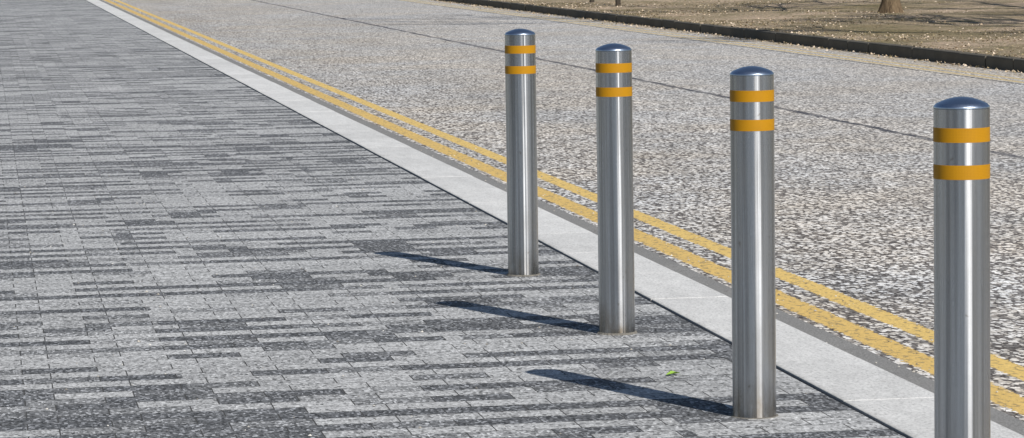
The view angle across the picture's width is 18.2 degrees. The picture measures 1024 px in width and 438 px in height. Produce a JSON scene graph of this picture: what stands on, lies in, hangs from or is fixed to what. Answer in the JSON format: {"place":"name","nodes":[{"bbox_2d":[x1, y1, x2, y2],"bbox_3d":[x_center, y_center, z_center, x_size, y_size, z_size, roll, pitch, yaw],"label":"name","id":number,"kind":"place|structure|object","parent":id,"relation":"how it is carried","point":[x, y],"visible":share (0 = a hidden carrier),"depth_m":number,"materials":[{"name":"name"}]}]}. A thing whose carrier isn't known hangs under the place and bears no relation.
{"place":"outdoors","nodes":[
{"label":"outdoors","id":0,"kind":"place"},
{"bbox_2d":[0,0,904,437],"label":"pavement","id":1,"kind":"structure","parent":0,"point":[100,108],"depth_m":12.38,"materials":[{"name":"grey stone"}]},
{"bbox_2d":[2,167,806,435],"bbox_3d":[-0.966,0.189,13.605,2.370,0.008,12.817,-2,5,-9],"label":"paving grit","id":2,"kind":"object","parent":1,"relation":"on","point":[293,297],"visible":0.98,"depth_m":12.36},
{"bbox_2d":[505,29,539,276],"bbox_3d":[0.039,-0.261,12.984,0.145,1.020,0.147,-3,6,-26],"label":"bollard","id":3,"kind":"object","parent":1,"relation":"on","point":[521,140],"visible":0.98,"depth_m":12.93,"materials":[{"name":"silver metal"}]},
{"bbox_2d":[595,43,636,335],"bbox_3d":[0.356,-0.095,11.037,0.147,1.020,0.145,-5,7,-39],"label":"bollard","id":4,"kind":"object","parent":1,"relation":"on","point":[614,134],"visible":1,"depth_m":10.99,"materials":[{"name":"silver metal"}]},
{"bbox_2d":[730,66,777,418],"bbox_3d":[0.684,0.076,9.094,0.146,1.020,0.147,0,5,11],"label":"bollard","id":5,"kind":"object","parent":1,"relation":"on","point":[752,160],"visible":0.98,"depth_m":9.04,"materials":[{"name":"silver metal"}]},
{"bbox_2d":[933,97,990,437],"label":"bollard","id":6,"kind":"object","parent":1,"relation":"on","point":[961,154],"visible":1,"depth_m":7.09,"materials":[{"name":"silver metal"}]},
{"bbox_2d":[121,0,1023,359],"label":"road","id":7,"kind":"structure","parent":0,"point":[853,176],"depth_m":26.38,"materials":[{"name":"grey asphalt"}]},
{"bbox_2d":[100,0,1023,435],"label":"gutter","id":8,"kind":"object","parent":7,"relation":"on","point":[998,416],"depth_m":14.53,"materials":[{"name":"grey concrete"}]},
{"bbox_2d":[420,148,1021,422],"bbox_3d":[0.901,0.183,14.409,0.891,0.009,15.995,-2,5,-9],"label":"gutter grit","id":9,"kind":"object","parent":8,"relation":"on","point":[710,254],"visible":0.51,"depth_m":14.64,"materials":[{"name":"grey gravel"}]},
{"bbox_2d":[103,0,1023,421],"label":"road marking","id":10,"kind":"object","parent":7,"relation":"on","point":[1009,398],"depth_m":14.56,"materials":[{"name":"yellow paint"}]},
{"bbox_2d":[112,0,1023,389],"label":"road marking","id":11,"kind":"object","parent":7,"relation":"on","point":[1008,368],"depth_m":15.53,"materials":[{"name":"yellow paint"}]},
{"bbox_2d":[400,0,1023,83],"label":"road marking","id":12,"kind":"object","parent":7,"relation":"on","point":[886,64],"depth_m":40.19,"materials":[{"name":"yellow paint"}]},
{"bbox_2d":[410,0,1023,80],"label":"road marking","id":13,"kind":"object","parent":7,"relation":"on","point":[896,62],"depth_m":40.88,"materials":[{"name":"yellow paint"}]},
{"bbox_2d":[440,0,1023,72],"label":"kerb","id":14,"kind":"structure","parent":7,"relation":"on","point":[1000,62],"depth_m":41.93,"materials":[{"name":"concrete"}]},
{"bbox_2d":[497,0,1023,57],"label":"grass verge","id":15,"kind":"object","parent":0,"point":[1006,19],"depth_m":49.84,"materials":[{"name":"brown plant"}]},
{"bbox_2d":[615,0,620,5],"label":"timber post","id":16,"kind":"object","parent":15,"relation":"on","point":[617,2],"depth_m":61.39,"materials":[{"name":"brown wood"}]},
{"bbox_2d":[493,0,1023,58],"bbox_3d":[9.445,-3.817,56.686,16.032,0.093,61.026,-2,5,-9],"label":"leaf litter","id":17,"kind":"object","parent":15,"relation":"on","point":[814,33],"visible":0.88,"depth_m":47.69,"materials":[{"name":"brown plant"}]},
{"bbox_2d":[877,0,903,12],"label":"bare tree","id":18,"kind":"object","parent":15,"relation":"on","point":[891,6],"visible":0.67,"depth_m":51.56,"materials":[{"name":"brown plant"}]},
{"label":"ground","id":19,"kind":"structure","parent":0,"visible":0},
{"bbox_2d":[86,0,1023,437],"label":"kerb","id":20,"kind":"structure","parent":19,"relation":"on","point":[900,406],"depth_m":12.47,"materials":[{"name":"concrete"}]}
]}

